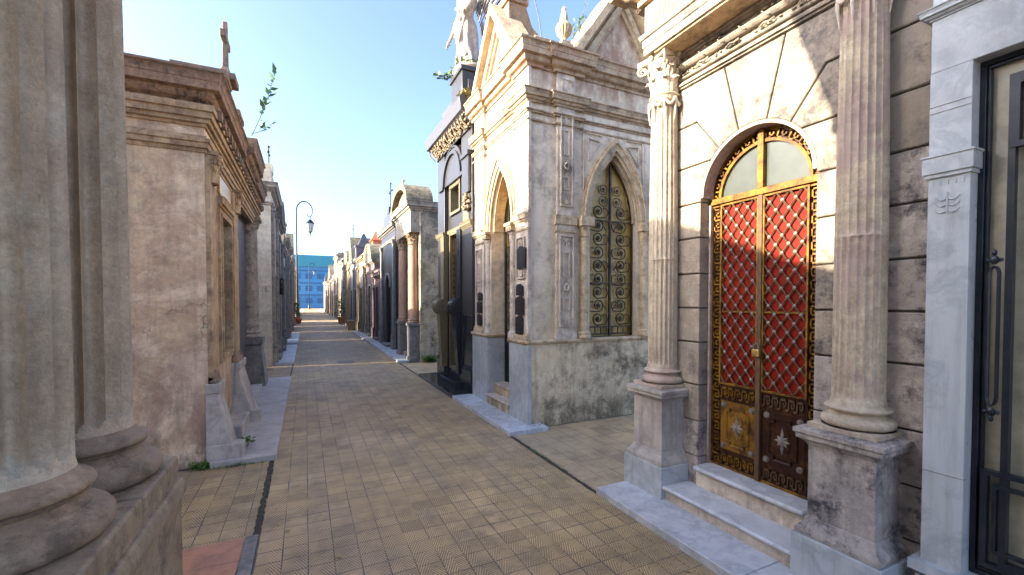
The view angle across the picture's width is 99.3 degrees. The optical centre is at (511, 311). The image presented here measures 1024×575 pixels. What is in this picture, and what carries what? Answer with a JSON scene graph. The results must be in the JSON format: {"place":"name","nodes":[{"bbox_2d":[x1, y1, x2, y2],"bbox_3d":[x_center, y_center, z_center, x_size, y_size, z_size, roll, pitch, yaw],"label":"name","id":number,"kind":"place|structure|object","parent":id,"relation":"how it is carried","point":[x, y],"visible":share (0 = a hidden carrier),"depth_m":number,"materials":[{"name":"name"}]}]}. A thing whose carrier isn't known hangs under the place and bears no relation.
{"place":"outdoors","nodes":[
{"label":"outdoors","id":0,"kind":"place"},
{"bbox_2d":[182,537,244,574],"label":"terracotta paving","id":1,"kind":"structure","parent":0,"point":[221,558],"depth_m":2.70,"materials":[{"name":"tile"}]},
{"bbox_2d":[178,461,269,569],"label":"alley paving","id":2,"kind":"structure","parent":0,"point":[222,504],"depth_m":3.44,"materials":[{"name":"tile"}]},
{"bbox_2d":[186,459,225,470],"bbox_3d":[-2.918,1.461,4.189,0.353,0.089,0.183,-1,1,-25],"label":"weed","id":3,"kind":"object","parent":2,"relation":"on","point":[205,464],"visible":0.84,"depth_m":4.14,"materials":[{"name":"green plant"}]},
{"bbox_2d":[203,461,264,470],"bbox_3d":[-2.685,1.487,4.215,0.516,0.036,0.088,-1,1,-25],"label":"weed","id":4,"kind":"object","parent":2,"relation":"on","point":[232,465],"visible":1,"depth_m":4.21,"materials":[{"name":"green plant"}]},
{"bbox_2d":[253,460,273,534],"bbox_3d":[-2.078,1.513,3.670,0.055,0.001,1.550,-1,1,-25],"label":"gutter","id":5,"kind":"object","parent":2,"relation":"on","point":[259,521],"visible":1,"depth_m":3.45,"materials":[{"name":"grey metal"}]},
{"bbox_2d":[266,364,292,377],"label":"second alley paving","id":6,"kind":"structure","parent":0,"point":[278,370],"depth_m":10.09,"materials":[{"name":"stone"}]},
{"bbox_2d":[122,0,601,255],"label":"sky","id":7,"kind":"structure","parent":0,"point":[357,102],"materials":[{"name":"blue"}]},
{"bbox_2d":[178,308,632,574],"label":"ground","id":8,"kind":"structure","parent":0,"point":[297,326],"depth_m":25.15,"materials":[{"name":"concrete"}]},
{"bbox_2d":[0,0,186,574],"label":"column mausoleum","id":9,"kind":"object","parent":8,"relation":"on","point":[91,483],"depth_m":1.01,"materials":[{"name":"stone"}]},
{"bbox_2d":[124,52,267,469],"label":"plaster mausoleum","id":10,"kind":"structure","parent":8,"relation":"on","point":[197,186],"depth_m":4.13,"materials":[{"name":"beige stone"}]},
{"bbox_2d":[220,21,238,90],"bbox_3d":[-2.910,-2.621,4.416,0.200,0.620,0.340,-1,1,-25],"label":"stone cross","id":11,"kind":"object","parent":10,"relation":"on","point":[226,51],"visible":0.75,"depth_m":4.39,"materials":[{"name":"beige stone"}]},
{"bbox_2d":[238,214,245,368],"bbox_3d":[-4.504,-0.112,7.159,0.035,3.100,2.700,-1,1,-25],"label":"door","id":12,"kind":"structure","parent":10,"relation":"in","point":[241,223],"depth_m":7.47,"materials":[{"name":"metal"}]},
{"bbox_2d":[251,63,277,135],"bbox_3d":[-3.504,-2.991,6.141,0.257,1.206,0.487,1,1,25],"label":"plant sprig","id":13,"kind":"object","parent":10,"relation":"attached to","point":[268,92],"visible":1,"depth_m":6.20,"materials":[{"name":"green plant"}]},
{"bbox_2d":[253,120,275,133],"bbox_3d":[-3.508,-2.644,6.195,0.261,0.414,0.449,0,1,-18],"label":"plant sprig","id":14,"kind":"object","parent":10,"relation":"on","point":[264,126],"visible":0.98,"depth_m":6.15,"materials":[{"name":"green plant"}]},
{"bbox_2d":[236,534,258,574],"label":"kerb strip","id":15,"kind":"object","parent":8,"relation":"on","point":[245,566],"visible":1,"depth_m":2.72,"materials":[{"name":"grey stone"}]},
{"bbox_2d":[210,376,290,468],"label":"kerb slab","id":16,"kind":"structure","parent":8,"relation":"on","point":[271,401],"depth_m":5.32,"materials":[{"name":"stone"}]},
{"bbox_2d":[240,433,255,446],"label":"weed","id":17,"kind":"object","parent":16,"relation":"on","point":[247,439],"visible":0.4,"depth_m":4.62,"materials":[{"name":"green plant"}]},
{"bbox_2d":[257,146,282,365],"bbox_3d":[-7.575,-1.511,11.316,2.770,5.908,2.540,-1,1,-25],"label":"tomb","id":18,"kind":"object","parent":8,"relation":"on","point":[268,269],"visible":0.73,"depth_m":10.86,"materials":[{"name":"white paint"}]},
{"bbox_2d":[276,201,286,352],"bbox_3d":[-8.547,-1.086,13.422,2.770,4.763,2.720,-1,1,-25],"label":"tomb","id":19,"kind":"object","parent":8,"relation":"on","point":[280,211],"visible":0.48,"depth_m":14.32,"materials":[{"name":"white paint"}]},
{"bbox_2d":[279,278,283,294],"bbox_3d":[-6.914,-0.751,13.037,0.135,0.518,0.451,-1,1,-25],"label":"wreath","id":20,"kind":"object","parent":19,"relation":"attached to","point":[281,285],"visible":0.98,"depth_m":12.89,"materials":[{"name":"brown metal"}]},
{"bbox_2d":[281,234,287,344],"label":"tomb","id":21,"kind":"object","parent":8,"relation":"on","point":[285,254],"visible":0.12,"depth_m":17.09,"materials":[{"name":"stone"}]},
{"bbox_2d":[274,344,296,364],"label":"kerb slab","id":22,"kind":"structure","parent":8,"relation":"on","point":[289,355],"depth_m":12.20,"materials":[{"name":"white stone"}]},
{"bbox_2d":[284,222,291,338],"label":"tomb","id":23,"kind":"object","parent":8,"relation":"on","point":[287,308],"visible":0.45,"depth_m":17.90,"materials":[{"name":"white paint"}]},
{"bbox_2d":[288,256,291,332],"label":"tomb","id":24,"kind":"object","parent":8,"relation":"on","point":[290,261],"visible":0.1,"depth_m":22.34,"materials":[{"name":"grey stone"}]},
{"bbox_2d":[287,247,293,331],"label":"tomb","id":25,"kind":"object","parent":8,"relation":"on","point":[290,251],"visible":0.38,"depth_m":23.62,"materials":[{"name":"stone"}]},
{"bbox_2d":[286,233,295,324],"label":"tomb","id":26,"kind":"object","parent":8,"relation":"on","point":[290,236],"visible":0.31,"depth_m":29.65,"materials":[{"name":"stone"}]},
{"bbox_2d":[291,255,293,319],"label":"tomb","id":27,"kind":"object","parent":8,"relation":"on","point":[292,276],"visible":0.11,"depth_m":27.41,"materials":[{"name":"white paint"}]},
{"bbox_2d":[287,333,299,344],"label":"kerb slab","id":28,"kind":"structure","parent":8,"relation":"on","point":[294,339],"depth_m":17.68,"materials":[{"name":"white stone"}]},
{"bbox_2d":[294,269,295,301],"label":"tomb","id":29,"kind":"object","parent":8,"relation":"on","point":[295,285],"visible":0.13,"depth_m":43.56,"materials":[{"name":"beige stone"}]},
{"bbox_2d":[294,302,301,322],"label":"potted plant","id":30,"kind":"object","parent":8,"relation":"on","point":[296,316],"visible":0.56,"depth_m":32.55,"materials":[{"name":"green plant"}]},
{"bbox_2d":[295,201,313,318],"bbox_3d":[-17.345,-4.223,36.290,1.630,9.997,0.660,-1,1,-25],"label":"street lamp","id":31,"kind":"object","parent":8,"relation":"on","point":[310,223],"visible":0.81,"depth_m":36.04,"materials":[{"name":"black metal"}]},
{"bbox_2d":[299,294,323,308],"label":"iron gate","id":32,"kind":"structure","parent":8,"relation":"on","point":[311,301],"depth_m":90.78,"materials":[{"name":"blue metal"}]},
{"bbox_2d":[294,254,334,306],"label":"blue building","id":33,"kind":"structure","parent":8,"relation":"on","point":[314,284],"depth_m":107.00,"materials":[{"name":"blue"}]},
{"bbox_2d":[323,273,327,312],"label":"tomb","id":34,"kind":"object","parent":8,"relation":"on","point":[324,292],"visible":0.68,"depth_m":66.95,"materials":[{"name":"grey stone"}]},
{"bbox_2d":[325,281,328,313],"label":"tomb","id":35,"kind":"object","parent":8,"relation":"on","point":[327,298],"visible":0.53,"depth_m":58.99,"materials":[{"name":"white stone"}]},
{"bbox_2d":[328,265,333,314],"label":"tomb","id":36,"kind":"object","parent":8,"relation":"on","point":[330,271],"visible":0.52,"depth_m":52.38,"materials":[{"name":"beige stone"}]},
{"bbox_2d":[330,273,333,316],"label":"tomb","id":37,"kind":"object","parent":8,"relation":"on","point":[332,296],"visible":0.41,"depth_m":47.81,"materials":[{"name":"stone"}]},
{"bbox_2d":[336,260,339,318],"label":"tomb","id":38,"kind":"object","parent":8,"relation":"on","point":[337,276],"visible":0.15,"depth_m":39.53,"materials":[{"name":"grey stone"}]},
{"bbox_2d":[333,253,343,318],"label":"tomb","id":39,"kind":"object","parent":8,"relation":"on","point":[337,257],"visible":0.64,"depth_m":42.38,"materials":[{"name":"white stone"}]},
{"bbox_2d":[335,298,344,323],"bbox_3d":[-12.448,-0.050,31.714,0.931,1.861,0.929,-1,1,-25],"label":"potted plant","id":40,"kind":"object","parent":8,"relation":"on","point":[340,320],"visible":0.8,"depth_m":31.58,"materials":[{"name":"green plant"}]},
{"bbox_2d":[337,249,345,316],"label":"tomb","id":41,"kind":"object","parent":8,"relation":"on","point":[342,268],"visible":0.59,"depth_m":33.61,"materials":[{"name":"white stone"}]},
{"bbox_2d":[343,251,349,324],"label":"tomb","id":42,"kind":"object","parent":8,"relation":"on","point":[346,261],"visible":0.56,"depth_m":30.19,"materials":[{"name":"beige stone"}]},
{"bbox_2d":[345,320,355,329],"bbox_3d":[-9.106,0.765,24.703,0.640,0.550,0.800,-1,1,-25],"label":"stone planter","id":43,"kind":"object","parent":8,"relation":"on","point":[350,324],"visible":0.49,"depth_m":24.38,"materials":[{"name":"beige stone"}]},
{"bbox_2d":[350,234,368,330],"bbox_3d":[-7.864,-1.678,25.471,2.770,5.600,2.720,-1,1,-25],"label":"tomb","id":44,"kind":"object","parent":8,"relation":"on","point":[360,246],"visible":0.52,"depth_m":24.83,"materials":[{"name":"stone"}]},
{"bbox_2d":[347,225,381,319],"bbox_3d":[-9.003,-2.204,27.952,2.770,6.538,2.840,-1,1,-25],"label":"tomb","id":45,"kind":"object","parent":8,"relation":"on","point":[354,241],"visible":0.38,"depth_m":27.44,"materials":[{"name":"grey stone"}]},
{"bbox_2d":[352,331,378,343],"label":"kerb slab","id":46,"kind":"structure","parent":8,"relation":"on","point":[366,338],"depth_m":18.67,"materials":[{"name":"stone"}]},
{"bbox_2d":[356,232,381,332],"bbox_3d":[-6.751,-1.527,23.223,2.770,5.400,2.940,-1,1,-25],"label":"tomb","id":47,"kind":"object","parent":8,"relation":"on","point":[361,270],"visible":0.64,"depth_m":22.76,"materials":[{"name":"white stone"}]},
{"bbox_2d":[362,244,381,336],"bbox_3d":[-5.408,-0.926,20.453,2.770,4.324,3.120,-1,1,-25],"label":"tomb","id":48,"kind":"object","parent":8,"relation":"on","point":[371,259],"visible":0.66,"depth_m":19.77,"materials":[{"name":"stone"}]},
{"bbox_2d":[370,269,380,340],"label":"tomb","id":49,"kind":"object","parent":8,"relation":"on","point":[375,277],"visible":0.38,"depth_m":18.06,"materials":[{"name":"stone"}]},
{"bbox_2d":[376,182,398,349],"bbox_3d":[-3.227,-1.636,15.704,2.770,5.758,3.140,-1,1,-25],"label":"tomb","id":50,"kind":"object","parent":8,"relation":"on","point":[389,279],"visible":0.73,"depth_m":15.10,"materials":[{"name":"grey stone"}]},
{"bbox_2d":[389,287,390,341],"bbox_3d":[-4.213,-0.091,15.271,0.052,2.410,0.840,-1,1,-25],"label":"door","id":51,"kind":"structure","parent":50,"relation":"in","point":[389,287],"depth_m":15.48,"materials":[{"name":"black metal"}]},
{"bbox_2d":[370,342,408,362],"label":"kerb slab","id":52,"kind":"structure","parent":8,"relation":"on","point":[391,353],"depth_m":13.19,"materials":[{"name":"white stone"}]},
{"bbox_2d":[390,179,438,362],"bbox_3d":[-2.001,-1.210,12.747,2.660,5.040,2.370,-1,1,-25],"label":"curved pediment tomb","id":53,"kind":"object","parent":8,"relation":"on","point":[414,213],"visible":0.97,"depth_m":11.51,"materials":[{"name":"white stone"}]},
{"bbox_2d":[418,372,469,397],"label":"kerb slab","id":54,"kind":"structure","parent":8,"relation":"on","point":[436,381],"depth_m":8.08,"materials":[{"name":"stone"}]},
{"bbox_2d":[425,64,476,393],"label":"granite mausoleum","id":55,"kind":"structure","parent":8,"relation":"on","point":[449,148],"depth_m":7.80,"materials":[{"name":"black stone"}]},
{"bbox_2d":[433,68,452,79],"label":"plant sprig","id":56,"kind":"object","parent":55,"relation":"on","point":[448,74],"visible":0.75,"depth_m":7.84,"materials":[{"name":"green plant"}]},
{"bbox_2d":[453,186,458,364],"bbox_3d":[-0.982,-0.713,8.293,0.129,3.650,0.690,-1,1,-25],"label":"door","id":57,"kind":"structure","parent":55,"relation":"in","point":[454,250],"depth_m":8.53,"materials":[{"name":"brown metal"}]},
{"bbox_2d":[456,87,470,97],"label":"weed","id":58,"kind":"object","parent":55,"relation":"on","point":[465,91],"visible":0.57,"depth_m":7.12,"materials":[{"name":"yellow plant"}]},
{"bbox_2d":[450,55,478,68],"bbox_3d":[-0.751,-4.258,7.568,0.535,0.202,0.590,-1,2,-36],"label":"weed","id":59,"kind":"object","parent":55,"relation":"on","point":[462,59],"visible":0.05,"depth_m":7.39,"materials":[{"name":"green plant"}]},
{"bbox_2d":[446,0,502,74],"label":"angel statue","id":60,"kind":"object","parent":55,"relation":"on","point":[464,33],"visible":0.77,"depth_m":7.47,"materials":[{"name":"white stone"}]},
{"bbox_2d":[452,394,547,435],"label":"kerb slab","id":61,"kind":"structure","parent":8,"relation":"on","point":[505,423],"depth_m":5.81,"materials":[{"name":"white stone"}]},
{"bbox_2d":[464,0,651,425],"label":"gothic mausoleum","id":62,"kind":"structure","parent":8,"relation":"on","point":[559,139],"depth_m":5.88,"materials":[{"name":"white stone"}]},
{"bbox_2d":[505,197,510,381],"bbox_3d":[0.088,-0.470,6.404,0.090,3.150,0.770,-1,1,-25],"label":"door","id":63,"kind":"structure","parent":62,"relation":"in","point":[507,219],"depth_m":6.70,"materials":[{"name":"black metal"}]},
{"bbox_2d":[556,6,573,45],"bbox_3d":[0.659,-3.591,5.502,0.214,0.530,0.214,-1,1,-25],"label":"stone urn","id":64,"kind":"object","parent":62,"relation":"on","point":[564,27],"visible":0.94,"depth_m":5.45,"materials":[{"name":"white stone"}]},
{"bbox_2d":[570,16,586,40],"bbox_3d":[0.862,-3.701,5.769,0.266,0.443,0.134,0,1,14],"label":"plant sprig","id":65,"kind":"object","parent":62,"relation":"attached to","point":[579,24],"visible":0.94,"depth_m":5.76,"materials":[{"name":"green plant"}]},
{"bbox_2d":[589,162,632,336],"bbox_3d":[1.371,-0.905,6.152,0.820,2.510,0.072,-1,1,-25],"label":"window","id":66,"kind":"structure","parent":62,"relation":"in","point":[611,237],"depth_m":6.17,"materials":[{"name":"green metal"}]},
{"bbox_2d":[596,481,792,574],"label":"kerb slab","id":67,"kind":"structure","parent":8,"relation":"on","point":[713,548],"depth_m":2.89,"materials":[{"name":"white stone"}]},
{"bbox_2d":[610,0,932,574],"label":"mausoleum","id":68,"kind":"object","parent":8,"relation":"on","point":[788,215],"depth_m":2.81,"materials":[{"name":"stone"}]},
{"bbox_2d":[751,343,759,356],"bbox_3d":[1.709,0.269,3.047,0.022,0.094,0.054,-1,1,-25],"label":"padlock","id":69,"kind":"object","parent":68,"relation":"attached to","point":[755,352],"visible":1,"depth_m":3.04,"materials":[{"name":"gold metal"}]},
{"bbox_2d":[709,125,820,500],"bbox_3d":[1.746,-0.035,3.054,0.055,2.472,0.844,-1,1,-25],"label":"door","id":70,"kind":"structure","parent":68,"relation":"in","point":[772,159],"depth_m":3.04,"materials":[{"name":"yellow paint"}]},
{"bbox_2d":[907,0,1023,574],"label":"marble mausoleum","id":71,"kind":"structure","parent":8,"relation":"on","point":[972,510],"depth_m":1.94,"materials":[{"name":"grey stone"}]},
{"bbox_2d":[401,361,436,373],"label":"second side alley paving","id":72,"kind":"structure","parent":0,"point":[421,367],"depth_m":10.64,"materials":[{"name":"stone"}]},
{"bbox_2d":[421,355,437,362],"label":"weed","id":73,"kind":"object","parent":72,"relation":"on","point":[429,358],"visible":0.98,"depth_m":11.41,"materials":[{"name":"green plant"}]},
{"bbox_2d":[252,308,717,574],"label":"street","id":74,"kind":"structure","parent":0,"point":[401,507],"depth_m":3.59,"materials":[{"name":"tile"}]},
{"bbox_2d":[308,263,315,308],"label":"street lamp","id":75,"kind":"object","parent":74,"relation":"on","point":[314,271],"visible":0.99,"depth_m":94.12,"materials":[{"name":"black metal"}]},
{"bbox_2d":[337,360,354,363],"bbox_3d":[-4.407,1.342,11.529,0.400,0.014,0.550,-1,1,-25],"label":"drain cover","id":76,"kind":"object","parent":74,"relation":"on","point":[346,361],"visible":0.86,"depth_m":11.59,"materials":[{"name":"grey metal"}]},
{"bbox_2d":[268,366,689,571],"bbox_3d":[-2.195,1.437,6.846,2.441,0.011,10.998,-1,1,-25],"label":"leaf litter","id":77,"kind":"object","parent":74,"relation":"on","point":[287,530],"visible":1,"depth_m":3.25,"materials":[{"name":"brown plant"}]},
{"bbox_2d":[509,436,595,492],"bbox_3d":[0.351,1.496,4.392,0.052,0.001,1.690,-1,1,-25],"label":"joint strip","id":78,"kind":"object","parent":74,"relation":"on","point":[569,474],"visible":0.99,"depth_m":4.16,"materials":[{"name":"black metal"}]},
{"bbox_2d":[523,443,554,463],"bbox_3d":[0.283,1.484,4.548,0.062,0.026,0.800,-1,1,-25],"label":"weed","id":79,"kind":"object","parent":78,"relation":"on","point":[535,452],"visible":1,"depth_m":4.65,"materials":[{"name":"green plant"}]},
{"bbox_2d":[513,414,633,489],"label":"side alley paving","id":80,"kind":"structure","parent":0,"point":[590,453],"depth_m":4.80,"materials":[{"name":"tile"}]}
]}

